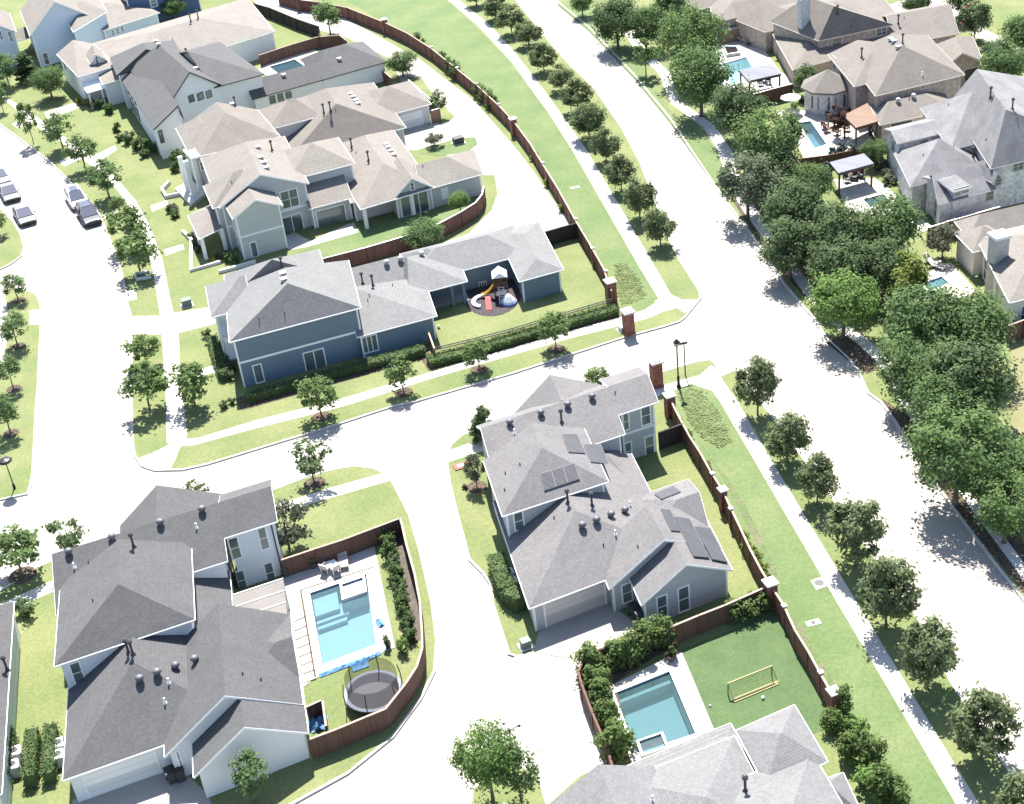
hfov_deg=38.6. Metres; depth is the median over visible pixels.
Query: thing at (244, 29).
house
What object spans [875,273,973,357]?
tree
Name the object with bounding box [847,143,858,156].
conifer
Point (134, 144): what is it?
shrub
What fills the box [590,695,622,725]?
shrub
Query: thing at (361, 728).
fence
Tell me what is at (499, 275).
play tower
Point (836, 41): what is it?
window
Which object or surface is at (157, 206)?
path
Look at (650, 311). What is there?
sidewalk
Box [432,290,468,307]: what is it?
patio
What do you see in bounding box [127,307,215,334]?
driveway
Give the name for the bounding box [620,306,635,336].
brick pillar
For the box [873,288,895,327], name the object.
fence
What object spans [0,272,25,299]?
tree
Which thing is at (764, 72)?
pavilion
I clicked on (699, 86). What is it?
tree
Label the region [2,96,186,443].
sidewalk
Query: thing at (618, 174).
tree
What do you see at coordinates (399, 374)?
tree
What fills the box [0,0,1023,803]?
road
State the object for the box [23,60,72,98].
tree
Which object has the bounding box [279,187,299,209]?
window
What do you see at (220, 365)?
hedge
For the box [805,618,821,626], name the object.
valve cover
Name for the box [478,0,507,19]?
tree
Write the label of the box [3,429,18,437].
mulch ring
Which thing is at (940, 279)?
swimming pool
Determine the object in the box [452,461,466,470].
meter cover
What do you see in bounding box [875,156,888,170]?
shrub
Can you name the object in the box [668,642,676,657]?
potted plant
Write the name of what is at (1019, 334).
fence
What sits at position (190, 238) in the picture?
garden edging
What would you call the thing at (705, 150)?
avenue lawn
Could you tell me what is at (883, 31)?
window
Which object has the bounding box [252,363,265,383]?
window
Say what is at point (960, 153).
house
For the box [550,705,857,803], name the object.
house
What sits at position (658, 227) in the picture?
tree
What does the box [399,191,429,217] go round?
window
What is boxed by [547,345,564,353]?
mulch ring
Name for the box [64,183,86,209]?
parked car
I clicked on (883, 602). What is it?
tree
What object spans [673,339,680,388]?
street lamp
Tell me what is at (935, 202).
window
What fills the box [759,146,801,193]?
tree
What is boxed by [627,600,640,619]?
wheeled bin
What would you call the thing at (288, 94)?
window
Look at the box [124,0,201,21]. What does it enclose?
house
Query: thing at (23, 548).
tree
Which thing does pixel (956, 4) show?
tree
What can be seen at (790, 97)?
umbrella
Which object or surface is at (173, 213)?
shrub
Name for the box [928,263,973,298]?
pool deck
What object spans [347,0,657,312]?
avenue lawn
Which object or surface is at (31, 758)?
hedge
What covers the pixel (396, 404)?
kerb
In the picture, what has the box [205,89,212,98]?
window
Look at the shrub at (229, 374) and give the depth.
146.60 m
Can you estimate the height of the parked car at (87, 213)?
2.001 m
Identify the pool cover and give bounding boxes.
[308,714,327,732]
[319,651,380,676]
[375,619,384,627]
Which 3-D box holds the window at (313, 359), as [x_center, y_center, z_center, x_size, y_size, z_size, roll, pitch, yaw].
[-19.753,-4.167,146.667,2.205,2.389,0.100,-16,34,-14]
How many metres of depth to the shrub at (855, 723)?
97.69 m
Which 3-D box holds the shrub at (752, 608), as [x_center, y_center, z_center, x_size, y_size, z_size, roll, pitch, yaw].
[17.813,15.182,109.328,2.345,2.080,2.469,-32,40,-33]
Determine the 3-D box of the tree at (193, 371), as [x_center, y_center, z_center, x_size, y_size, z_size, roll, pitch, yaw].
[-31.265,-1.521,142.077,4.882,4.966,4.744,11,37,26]
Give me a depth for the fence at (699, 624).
108.14 m
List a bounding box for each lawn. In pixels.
[292,195,478,256]
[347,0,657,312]
[557,2,721,185]
[558,0,1023,596]
[674,384,955,803]
[677,613,826,733]
[1011,338,1023,434]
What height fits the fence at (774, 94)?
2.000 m
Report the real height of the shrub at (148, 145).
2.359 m
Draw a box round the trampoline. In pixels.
[342,654,402,714]
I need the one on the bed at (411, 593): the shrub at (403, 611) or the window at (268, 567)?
the shrub at (403, 611)
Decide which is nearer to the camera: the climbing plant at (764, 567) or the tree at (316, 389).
the climbing plant at (764, 567)
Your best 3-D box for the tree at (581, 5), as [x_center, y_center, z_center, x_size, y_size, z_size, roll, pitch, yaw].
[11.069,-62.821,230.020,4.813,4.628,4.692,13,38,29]
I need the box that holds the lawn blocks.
[0,0,698,468]
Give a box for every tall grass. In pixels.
[614,262,645,304]
[676,387,733,447]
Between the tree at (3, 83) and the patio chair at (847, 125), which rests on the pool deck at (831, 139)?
the patio chair at (847, 125)
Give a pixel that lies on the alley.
(523, 196)
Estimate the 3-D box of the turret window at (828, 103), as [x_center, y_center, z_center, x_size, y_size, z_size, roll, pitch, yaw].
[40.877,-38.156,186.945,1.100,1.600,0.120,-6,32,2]
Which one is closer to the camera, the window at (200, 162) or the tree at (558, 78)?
the window at (200, 162)
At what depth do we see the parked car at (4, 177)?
197.34 m
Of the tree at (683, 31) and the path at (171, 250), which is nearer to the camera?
the path at (171, 250)
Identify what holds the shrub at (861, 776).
on the avenue lawn at (839, 648)
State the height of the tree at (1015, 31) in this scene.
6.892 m
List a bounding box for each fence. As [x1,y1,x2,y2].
[252,3,321,47]
[259,35,346,66]
[278,0,617,303]
[281,517,425,758]
[306,699,328,731]
[322,186,485,266]
[382,70,392,85]
[408,80,441,122]
[427,330,435,355]
[435,298,612,352]
[545,223,577,244]
[577,642,630,764]
[658,423,682,449]
[661,587,764,649]
[662,390,841,715]
[721,27,738,43]
[753,83,792,104]
[776,136,849,263]
[798,145,878,168]
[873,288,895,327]
[927,206,1000,242]
[1006,319,1023,343]
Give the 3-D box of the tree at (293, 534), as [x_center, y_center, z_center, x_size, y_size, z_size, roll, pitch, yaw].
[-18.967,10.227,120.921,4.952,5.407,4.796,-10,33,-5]
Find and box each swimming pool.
[267,58,303,72]
[307,570,378,668]
[612,667,699,758]
[722,45,754,84]
[800,120,827,149]
[859,192,893,207]
[923,274,952,289]
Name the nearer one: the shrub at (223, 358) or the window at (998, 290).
the window at (998, 290)
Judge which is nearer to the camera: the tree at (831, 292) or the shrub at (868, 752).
the shrub at (868, 752)
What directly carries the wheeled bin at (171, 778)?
on the driveway at (157, 789)
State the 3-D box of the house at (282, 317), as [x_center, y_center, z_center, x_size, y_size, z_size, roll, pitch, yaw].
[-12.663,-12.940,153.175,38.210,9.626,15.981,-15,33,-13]
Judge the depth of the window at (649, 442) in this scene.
128.15 m
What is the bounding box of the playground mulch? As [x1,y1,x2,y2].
[465,279,520,315]
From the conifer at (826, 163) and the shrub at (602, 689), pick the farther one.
the conifer at (826, 163)
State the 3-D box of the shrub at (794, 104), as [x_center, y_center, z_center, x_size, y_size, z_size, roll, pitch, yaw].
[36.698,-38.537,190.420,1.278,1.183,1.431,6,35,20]
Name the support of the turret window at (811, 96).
in the house at (891, 80)
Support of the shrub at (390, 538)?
on the bed at (411, 593)
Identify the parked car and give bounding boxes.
[0,165,10,183]
[0,181,20,202]
[12,203,36,225]
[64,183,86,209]
[75,199,101,226]
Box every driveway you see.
[72,772,210,803]
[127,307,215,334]
[534,603,636,665]
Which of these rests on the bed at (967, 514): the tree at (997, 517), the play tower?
the tree at (997, 517)
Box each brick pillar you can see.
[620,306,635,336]
[647,356,663,389]
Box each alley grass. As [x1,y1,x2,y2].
[407,76,454,123]
[418,137,477,155]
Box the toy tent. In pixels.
[501,294,516,306]
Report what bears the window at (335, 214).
in the house at (264, 196)
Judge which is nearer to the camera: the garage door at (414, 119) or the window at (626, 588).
the window at (626, 588)
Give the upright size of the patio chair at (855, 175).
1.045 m
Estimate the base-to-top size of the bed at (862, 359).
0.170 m
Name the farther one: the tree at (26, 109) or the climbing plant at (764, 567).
the tree at (26, 109)
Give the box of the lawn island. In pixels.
[472,768,544,803]
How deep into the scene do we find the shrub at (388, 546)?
119.17 m
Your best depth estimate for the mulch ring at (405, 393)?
141.45 m
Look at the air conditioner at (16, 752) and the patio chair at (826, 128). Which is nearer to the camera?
the air conditioner at (16, 752)
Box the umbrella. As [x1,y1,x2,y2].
[780,93,800,106]
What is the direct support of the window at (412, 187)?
in the house at (264, 196)
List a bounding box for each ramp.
[136,441,182,468]
[512,651,577,681]
[655,294,697,312]
[699,366,723,390]
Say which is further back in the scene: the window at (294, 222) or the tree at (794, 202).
the window at (294, 222)
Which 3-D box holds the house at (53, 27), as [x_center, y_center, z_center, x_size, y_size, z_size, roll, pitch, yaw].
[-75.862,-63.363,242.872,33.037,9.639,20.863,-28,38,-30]
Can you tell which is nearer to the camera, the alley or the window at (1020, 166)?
the window at (1020, 166)
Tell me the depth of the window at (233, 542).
116.64 m
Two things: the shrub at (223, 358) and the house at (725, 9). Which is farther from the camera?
the house at (725, 9)
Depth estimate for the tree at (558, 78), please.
202.87 m
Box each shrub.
[15,596,34,619]
[75,97,83,105]
[84,97,93,105]
[89,97,103,108]
[102,102,112,114]
[112,121,120,131]
[114,133,122,140]
[120,129,135,143]
[129,135,143,151]
[138,149,149,157]
[142,139,157,152]
[164,202,178,213]
[167,147,185,163]
[169,161,179,172]
[169,208,181,218]
[191,237,197,245]
[195,245,201,252]
[199,327,211,336]
[211,351,229,362]
[216,250,227,258]
[217,399,227,408]
[220,368,234,381]
[222,250,232,262]
[226,360,235,371]
[227,396,235,404]
[228,254,239,264]
[375,525,392,539]
[379,533,395,553]
[379,540,399,562]
[384,552,400,567]
[384,561,404,582]
[391,573,407,588]
[392,581,406,599]
[392,590,410,610]
[395,635,408,653]
[396,602,414,619]
[399,612,415,631]
[403,626,416,644]
[568,640,605,674]
[579,663,612,696]
[588,677,613,708]
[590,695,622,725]
[590,716,636,762]
[602,636,626,675]
[614,627,646,667]
[629,618,660,658]
[644,611,679,650]
[724,596,748,621]
[740,590,762,620]
[751,589,775,610]
[791,101,797,108]
[798,95,803,102]
[818,705,845,736]
[831,683,853,718]
[835,729,861,765]
[839,712,870,734]
[850,760,874,789]
[855,729,889,765]
[866,760,899,803]
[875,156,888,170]
[881,167,892,174]
[881,173,896,185]
[884,773,912,803]
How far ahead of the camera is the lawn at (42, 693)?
111.82 m
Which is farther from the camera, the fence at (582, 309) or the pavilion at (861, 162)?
the pavilion at (861, 162)
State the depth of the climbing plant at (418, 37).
227.10 m
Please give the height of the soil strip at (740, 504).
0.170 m
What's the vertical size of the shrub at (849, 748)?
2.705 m
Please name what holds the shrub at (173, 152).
on the lawn blocks
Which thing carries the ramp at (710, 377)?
on the road
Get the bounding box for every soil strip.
[689,422,776,579]
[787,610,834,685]
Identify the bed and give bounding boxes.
[236,349,429,410]
[383,536,420,642]
[421,307,620,370]
[592,664,629,763]
[613,265,642,306]
[613,645,668,682]
[729,170,859,320]
[827,335,876,373]
[881,398,1023,592]
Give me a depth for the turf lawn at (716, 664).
104.39 m
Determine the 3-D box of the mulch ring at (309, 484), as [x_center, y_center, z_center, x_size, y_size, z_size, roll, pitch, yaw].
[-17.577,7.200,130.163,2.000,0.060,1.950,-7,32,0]
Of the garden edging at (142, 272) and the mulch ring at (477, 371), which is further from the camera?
the garden edging at (142, 272)
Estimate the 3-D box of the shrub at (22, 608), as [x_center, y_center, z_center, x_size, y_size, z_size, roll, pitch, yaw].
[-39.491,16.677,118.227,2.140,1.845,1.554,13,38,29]
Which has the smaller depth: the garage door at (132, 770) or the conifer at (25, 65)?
the garage door at (132, 770)
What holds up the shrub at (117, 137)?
on the lawn blocks
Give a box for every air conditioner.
[9,758,21,778]
[10,744,23,762]
[54,748,63,767]
[55,736,64,748]
[508,567,515,575]
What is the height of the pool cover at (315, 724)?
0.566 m
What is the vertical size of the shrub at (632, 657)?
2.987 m
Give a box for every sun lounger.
[337,551,348,570]
[922,252,941,263]
[926,257,946,268]
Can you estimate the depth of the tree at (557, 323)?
143.55 m
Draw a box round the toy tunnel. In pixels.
[471,294,492,307]
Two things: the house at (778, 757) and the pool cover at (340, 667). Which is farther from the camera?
the pool cover at (340, 667)
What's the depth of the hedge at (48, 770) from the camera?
103.37 m
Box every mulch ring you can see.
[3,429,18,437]
[6,385,21,392]
[9,566,36,584]
[11,297,24,303]
[11,342,25,349]
[303,476,325,489]
[313,411,330,421]
[395,387,412,397]
[467,481,486,492]
[470,365,487,374]
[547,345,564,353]
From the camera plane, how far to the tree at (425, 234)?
165.07 m
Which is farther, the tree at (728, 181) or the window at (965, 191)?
the tree at (728, 181)
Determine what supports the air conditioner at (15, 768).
on the lawn at (42, 693)
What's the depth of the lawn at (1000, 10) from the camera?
165.56 m
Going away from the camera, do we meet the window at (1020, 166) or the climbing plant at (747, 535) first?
the climbing plant at (747, 535)
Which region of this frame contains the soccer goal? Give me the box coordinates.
[727,665,778,702]
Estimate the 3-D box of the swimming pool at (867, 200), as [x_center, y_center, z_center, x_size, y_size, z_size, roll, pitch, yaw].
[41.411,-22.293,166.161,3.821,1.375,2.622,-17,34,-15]
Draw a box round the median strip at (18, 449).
[0,289,39,497]
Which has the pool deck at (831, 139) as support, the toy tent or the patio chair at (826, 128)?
the patio chair at (826, 128)
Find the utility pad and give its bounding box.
[810,577,827,589]
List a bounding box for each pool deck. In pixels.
[258,49,316,75]
[283,547,394,686]
[610,652,713,762]
[716,40,793,93]
[776,110,874,157]
[834,178,930,231]
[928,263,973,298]
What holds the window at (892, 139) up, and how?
in the house at (960, 153)
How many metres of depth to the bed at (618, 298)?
154.35 m
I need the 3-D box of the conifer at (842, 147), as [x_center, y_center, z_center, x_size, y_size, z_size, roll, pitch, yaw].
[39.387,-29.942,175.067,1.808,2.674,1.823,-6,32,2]
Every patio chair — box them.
[318,562,331,573]
[329,562,340,574]
[822,124,830,132]
[842,123,849,131]
[842,174,850,182]
[851,171,857,180]
[858,169,865,178]
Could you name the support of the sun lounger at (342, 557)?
on the pool deck at (296, 583)
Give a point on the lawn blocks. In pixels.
(146, 178)
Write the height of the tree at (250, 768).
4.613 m
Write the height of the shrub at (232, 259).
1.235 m
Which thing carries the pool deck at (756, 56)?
on the lawn at (1000, 10)
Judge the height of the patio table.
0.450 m
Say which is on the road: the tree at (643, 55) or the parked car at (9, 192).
the parked car at (9, 192)
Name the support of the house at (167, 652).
on the lawn at (42, 693)
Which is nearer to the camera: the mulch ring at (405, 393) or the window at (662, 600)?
the window at (662, 600)
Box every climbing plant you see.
[412,30,425,42]
[434,50,450,61]
[443,56,455,75]
[448,61,463,78]
[470,81,485,95]
[475,84,492,103]
[482,91,499,111]
[543,178,548,185]
[557,203,563,211]
[737,529,749,541]
[739,540,757,552]
[747,549,764,562]
[752,559,769,572]
[756,570,771,576]
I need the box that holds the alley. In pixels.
[253,0,569,241]
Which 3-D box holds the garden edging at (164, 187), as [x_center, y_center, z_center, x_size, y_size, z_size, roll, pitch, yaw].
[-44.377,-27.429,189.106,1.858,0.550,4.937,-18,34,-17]
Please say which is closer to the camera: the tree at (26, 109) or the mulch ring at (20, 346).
the mulch ring at (20, 346)
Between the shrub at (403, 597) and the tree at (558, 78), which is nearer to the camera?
the shrub at (403, 597)
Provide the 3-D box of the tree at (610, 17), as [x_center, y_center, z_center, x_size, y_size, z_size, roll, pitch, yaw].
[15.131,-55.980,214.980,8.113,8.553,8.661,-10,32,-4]
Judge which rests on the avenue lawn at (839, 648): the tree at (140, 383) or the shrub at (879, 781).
the shrub at (879, 781)
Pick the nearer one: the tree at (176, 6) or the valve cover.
the valve cover
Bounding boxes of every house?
[0,0,159,67]
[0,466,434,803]
[0,601,20,803]
[51,479,309,801]
[56,0,275,107]
[110,39,386,158]
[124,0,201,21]
[175,81,431,206]
[187,130,482,259]
[205,222,563,387]
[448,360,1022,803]
[476,367,732,630]
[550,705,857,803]
[679,0,796,42]
[709,0,958,87]
[801,33,980,142]
[884,69,1023,223]
[954,204,1023,323]
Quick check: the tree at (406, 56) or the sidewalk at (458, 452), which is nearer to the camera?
the sidewalk at (458, 452)
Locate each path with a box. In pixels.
[12,116,35,127]
[24,749,42,789]
[29,309,40,323]
[44,103,79,118]
[59,157,81,165]
[94,145,116,158]
[126,290,136,300]
[151,200,167,211]
[164,244,183,255]
[198,362,232,376]
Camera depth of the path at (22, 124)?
216.85 m
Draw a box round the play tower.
[481,266,508,302]
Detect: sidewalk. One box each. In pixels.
[1,581,53,603]
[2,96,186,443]
[175,303,675,445]
[276,473,389,509]
[448,441,483,461]
[449,0,669,298]
[625,30,1023,578]
[658,376,710,394]
[711,382,978,803]
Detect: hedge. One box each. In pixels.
[7,725,18,786]
[19,725,43,788]
[38,721,62,784]
[206,332,228,380]
[245,344,426,403]
[425,303,619,367]
[485,551,526,613]
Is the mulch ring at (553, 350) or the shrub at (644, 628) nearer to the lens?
the shrub at (644, 628)
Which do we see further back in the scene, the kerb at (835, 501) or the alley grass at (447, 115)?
the alley grass at (447, 115)
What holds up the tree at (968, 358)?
on the lawn at (1000, 10)
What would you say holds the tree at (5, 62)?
on the lawn blocks
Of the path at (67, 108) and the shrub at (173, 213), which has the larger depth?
the path at (67, 108)
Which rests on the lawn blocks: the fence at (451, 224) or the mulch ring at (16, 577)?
the fence at (451, 224)
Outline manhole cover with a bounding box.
[814,579,823,585]
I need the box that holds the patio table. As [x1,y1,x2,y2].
[325,559,335,564]
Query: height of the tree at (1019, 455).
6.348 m
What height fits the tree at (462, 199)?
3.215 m
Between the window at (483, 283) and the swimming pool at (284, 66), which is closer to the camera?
the window at (483, 283)
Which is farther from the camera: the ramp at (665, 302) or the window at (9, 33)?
the window at (9, 33)
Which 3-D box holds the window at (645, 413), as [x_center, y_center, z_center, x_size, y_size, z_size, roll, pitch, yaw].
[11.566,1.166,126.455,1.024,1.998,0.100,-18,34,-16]
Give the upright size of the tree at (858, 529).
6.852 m
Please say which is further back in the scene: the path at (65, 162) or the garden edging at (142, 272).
the path at (65, 162)
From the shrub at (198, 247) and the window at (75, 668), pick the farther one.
the shrub at (198, 247)
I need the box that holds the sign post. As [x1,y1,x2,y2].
[679,341,686,374]
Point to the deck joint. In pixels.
(310, 652)
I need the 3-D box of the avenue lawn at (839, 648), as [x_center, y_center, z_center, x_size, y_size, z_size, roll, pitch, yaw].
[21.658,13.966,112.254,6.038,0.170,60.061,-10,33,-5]
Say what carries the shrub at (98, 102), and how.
on the lawn blocks
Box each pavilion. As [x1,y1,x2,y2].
[739,63,781,87]
[829,153,873,195]
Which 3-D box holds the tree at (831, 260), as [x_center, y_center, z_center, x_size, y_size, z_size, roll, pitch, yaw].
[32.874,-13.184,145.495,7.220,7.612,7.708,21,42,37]
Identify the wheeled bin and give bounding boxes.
[163,764,176,784]
[171,765,185,783]
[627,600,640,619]
[633,608,644,623]
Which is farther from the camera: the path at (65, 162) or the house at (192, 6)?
the house at (192, 6)
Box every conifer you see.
[12,51,41,82]
[467,404,491,444]
[818,161,829,178]
[827,147,837,154]
[836,141,847,152]
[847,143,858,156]
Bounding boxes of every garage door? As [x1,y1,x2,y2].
[81,750,162,798]
[399,110,423,129]
[543,582,606,627]
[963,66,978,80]
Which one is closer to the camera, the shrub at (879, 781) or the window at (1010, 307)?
the shrub at (879, 781)
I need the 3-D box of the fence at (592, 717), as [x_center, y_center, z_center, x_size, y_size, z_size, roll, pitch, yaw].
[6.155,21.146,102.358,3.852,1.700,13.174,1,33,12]
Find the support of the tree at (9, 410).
on the median strip at (18, 449)
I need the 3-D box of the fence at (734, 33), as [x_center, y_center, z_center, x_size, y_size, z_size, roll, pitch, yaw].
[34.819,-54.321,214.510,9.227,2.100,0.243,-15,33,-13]
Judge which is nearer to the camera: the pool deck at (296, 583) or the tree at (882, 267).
the pool deck at (296, 583)
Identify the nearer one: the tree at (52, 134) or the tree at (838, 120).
the tree at (838, 120)
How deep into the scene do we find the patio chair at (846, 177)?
170.43 m
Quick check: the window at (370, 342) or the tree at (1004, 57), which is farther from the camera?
the tree at (1004, 57)
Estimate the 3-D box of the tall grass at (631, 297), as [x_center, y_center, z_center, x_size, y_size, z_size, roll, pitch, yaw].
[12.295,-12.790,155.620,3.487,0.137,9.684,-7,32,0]
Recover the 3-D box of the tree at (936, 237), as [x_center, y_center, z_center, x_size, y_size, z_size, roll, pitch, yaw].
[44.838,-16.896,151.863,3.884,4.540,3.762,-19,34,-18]
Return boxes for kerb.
[0,0,701,471]
[0,207,24,269]
[0,289,42,500]
[0,465,437,803]
[446,451,514,656]
[447,359,1022,795]
[473,765,548,803]
[556,0,1023,601]
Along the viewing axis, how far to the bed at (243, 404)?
143.69 m
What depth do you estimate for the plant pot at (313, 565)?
119.47 m
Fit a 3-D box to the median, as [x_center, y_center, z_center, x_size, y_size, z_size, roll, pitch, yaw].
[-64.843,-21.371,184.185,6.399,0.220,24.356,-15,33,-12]
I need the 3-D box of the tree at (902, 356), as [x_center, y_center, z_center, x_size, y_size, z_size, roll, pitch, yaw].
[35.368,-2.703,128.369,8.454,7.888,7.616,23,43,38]
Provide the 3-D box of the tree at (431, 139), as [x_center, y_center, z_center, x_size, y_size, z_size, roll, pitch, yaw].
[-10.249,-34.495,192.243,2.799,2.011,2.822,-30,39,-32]
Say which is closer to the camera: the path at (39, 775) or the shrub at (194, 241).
the path at (39, 775)
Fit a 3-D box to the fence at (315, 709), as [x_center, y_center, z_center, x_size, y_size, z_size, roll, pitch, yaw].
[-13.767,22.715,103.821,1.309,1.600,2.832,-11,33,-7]
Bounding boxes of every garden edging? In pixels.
[134,270,150,280]
[160,181,179,198]
[181,229,220,271]
[219,259,255,273]
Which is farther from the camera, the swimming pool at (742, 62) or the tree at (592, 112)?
the swimming pool at (742, 62)
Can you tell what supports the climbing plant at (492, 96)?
attached to the fence at (383, 26)
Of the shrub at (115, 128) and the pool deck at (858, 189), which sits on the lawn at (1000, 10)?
the pool deck at (858, 189)
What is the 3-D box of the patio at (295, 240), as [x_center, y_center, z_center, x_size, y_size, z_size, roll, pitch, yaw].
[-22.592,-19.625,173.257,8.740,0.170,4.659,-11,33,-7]
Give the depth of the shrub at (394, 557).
118.12 m
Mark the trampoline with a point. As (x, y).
(373, 684)
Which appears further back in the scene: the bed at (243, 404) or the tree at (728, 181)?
the tree at (728, 181)
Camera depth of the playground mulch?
155.56 m
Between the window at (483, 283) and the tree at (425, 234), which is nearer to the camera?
the window at (483, 283)
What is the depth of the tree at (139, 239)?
167.41 m
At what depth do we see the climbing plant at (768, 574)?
112.36 m
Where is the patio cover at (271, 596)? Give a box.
[232,578,289,613]
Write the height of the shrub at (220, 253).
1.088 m
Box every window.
[6,30,13,41]
[6,734,9,753]
[42,52,50,65]
[68,660,84,684]
[149,0,157,7]
[158,130,164,142]
[174,750,184,768]
[188,94,194,102]
[197,91,204,100]
[199,161,204,170]
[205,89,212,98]
[227,536,242,560]
[235,569,247,588]
[249,241,258,257]
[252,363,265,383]
[256,527,270,550]
[263,561,275,579]
[269,95,275,103]
[277,93,283,101]
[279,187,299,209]
[282,212,303,233]
[285,91,291,98]
[302,347,326,370]
[315,204,346,227]
[360,333,378,354]
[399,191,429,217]
[409,181,414,190]
[441,187,449,199]
[479,281,486,286]
[513,511,524,531]
[621,581,633,604]
[622,413,629,430]
[624,440,632,454]
[640,406,651,426]
[644,434,654,454]
[656,593,668,618]
[677,584,690,613]
[811,96,818,109]
[827,97,835,109]
[831,37,841,45]
[832,55,835,71]
[876,27,886,36]
[891,135,894,152]
[933,198,936,219]
[953,187,960,196]
[961,185,968,193]
[983,256,986,280]
[985,191,993,201]
[994,178,1001,186]
[995,280,1000,306]
[1008,304,1013,323]
[1012,162,1023,171]
[1019,305,1023,320]
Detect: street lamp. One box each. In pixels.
[0,456,15,488]
[499,722,520,738]
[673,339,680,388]
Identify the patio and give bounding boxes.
[286,223,357,249]
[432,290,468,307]
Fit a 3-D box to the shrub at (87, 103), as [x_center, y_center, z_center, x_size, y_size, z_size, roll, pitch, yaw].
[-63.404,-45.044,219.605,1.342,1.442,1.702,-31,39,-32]
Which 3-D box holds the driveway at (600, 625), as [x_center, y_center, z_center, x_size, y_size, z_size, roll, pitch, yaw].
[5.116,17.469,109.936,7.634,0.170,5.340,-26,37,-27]
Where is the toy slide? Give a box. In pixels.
[485,296,491,310]
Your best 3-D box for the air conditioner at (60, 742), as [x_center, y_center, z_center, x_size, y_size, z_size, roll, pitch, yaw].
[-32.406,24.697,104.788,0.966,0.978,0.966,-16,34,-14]
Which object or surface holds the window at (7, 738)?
in the house at (10, 636)
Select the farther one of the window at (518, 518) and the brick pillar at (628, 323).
the brick pillar at (628, 323)
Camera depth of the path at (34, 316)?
163.20 m
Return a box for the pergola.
[843,103,877,146]
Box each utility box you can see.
[180,296,194,308]
[451,135,465,145]
[516,635,534,652]
[615,324,622,333]
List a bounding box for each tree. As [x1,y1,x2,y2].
[0,50,18,85]
[0,73,10,97]
[0,86,7,111]
[0,212,6,227]
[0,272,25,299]
[0,308,29,345]
[0,352,20,388]
[0,393,21,432]
[0,523,41,575]
[13,100,37,143]
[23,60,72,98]
[38,109,78,148]
[41,517,89,549]
[60,132,97,168]
[82,155,124,198]
[102,204,151,248]
[108,195,126,210]
[110,229,162,270]
[117,357,169,409]
[119,332,165,365]
[159,0,186,18]
[163,360,213,406]
[183,477,209,491]
[228,745,271,801]
[275,496,314,550]
[288,435,332,482]
[292,373,339,416]
[308,0,341,35]
[383,354,417,392]
[384,48,418,76]
[398,212,449,247]
[423,131,445,145]
[429,85,447,110]
[447,190,469,210]
[447,710,521,800]
[459,336,490,369]
[461,449,485,486]
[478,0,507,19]
[492,738,540,799]
[493,3,527,34]
[509,19,545,45]
[527,40,559,71]
[537,310,570,348]
[547,61,574,88]
[559,77,595,109]
[566,99,607,138]
[567,0,595,16]
[582,362,610,384]
[586,125,622,161]
[587,0,640,48]
[603,150,638,191]
[620,175,659,218]
[624,0,666,47]
[632,37,661,76]
[641,207,677,246]
[645,0,732,77]
[647,0,691,31]
[662,38,739,116]
[704,75,771,140]
[712,148,784,218]
[730,102,810,166]
[731,354,782,415]
[754,211,824,278]
[758,170,832,229]
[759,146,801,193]
[760,408,812,462]
[787,158,835,198]
[793,59,818,89]
[793,447,840,504]
[800,193,875,264]
[802,266,885,338]
[803,233,876,295]
[820,492,889,566]
[827,102,847,135]
[844,230,917,294]
[851,550,927,627]
[854,181,935,250]
[856,138,888,167]
[873,328,955,410]
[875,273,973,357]
[887,247,932,311]
[894,614,962,689]
[898,0,932,9]
[898,363,997,449]
[899,395,1020,506]
[915,334,1023,417]
[923,219,959,258]
[928,276,1023,358]
[942,0,980,19]
[945,680,1023,759]
[955,0,993,38]
[964,463,1023,543]
[975,32,1023,75]
[979,432,1023,499]
[989,760,1023,803]
[996,13,1023,50]
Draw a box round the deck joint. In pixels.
[293,566,373,682]
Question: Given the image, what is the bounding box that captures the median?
[0,209,22,267]
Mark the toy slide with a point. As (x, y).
(488, 302)
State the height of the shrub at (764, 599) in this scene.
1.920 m
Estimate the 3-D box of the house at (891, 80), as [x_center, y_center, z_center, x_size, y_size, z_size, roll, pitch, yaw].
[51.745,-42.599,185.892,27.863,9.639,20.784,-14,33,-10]
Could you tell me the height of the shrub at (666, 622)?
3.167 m
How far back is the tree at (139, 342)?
149.30 m
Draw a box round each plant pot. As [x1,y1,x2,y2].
[280,565,287,576]
[307,558,315,568]
[382,633,390,648]
[665,645,676,661]
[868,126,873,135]
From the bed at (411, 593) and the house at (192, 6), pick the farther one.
the house at (192, 6)
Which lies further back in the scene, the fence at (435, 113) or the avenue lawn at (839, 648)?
the fence at (435, 113)
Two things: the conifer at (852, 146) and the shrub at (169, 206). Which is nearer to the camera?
the conifer at (852, 146)
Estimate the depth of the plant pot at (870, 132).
180.71 m
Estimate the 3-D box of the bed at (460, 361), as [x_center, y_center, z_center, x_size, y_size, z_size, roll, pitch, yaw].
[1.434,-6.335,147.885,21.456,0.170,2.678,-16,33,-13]
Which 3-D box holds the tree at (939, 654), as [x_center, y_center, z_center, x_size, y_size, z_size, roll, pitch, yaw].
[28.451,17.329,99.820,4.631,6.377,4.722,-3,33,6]
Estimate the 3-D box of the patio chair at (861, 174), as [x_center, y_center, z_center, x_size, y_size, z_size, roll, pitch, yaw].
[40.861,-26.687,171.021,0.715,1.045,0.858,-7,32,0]

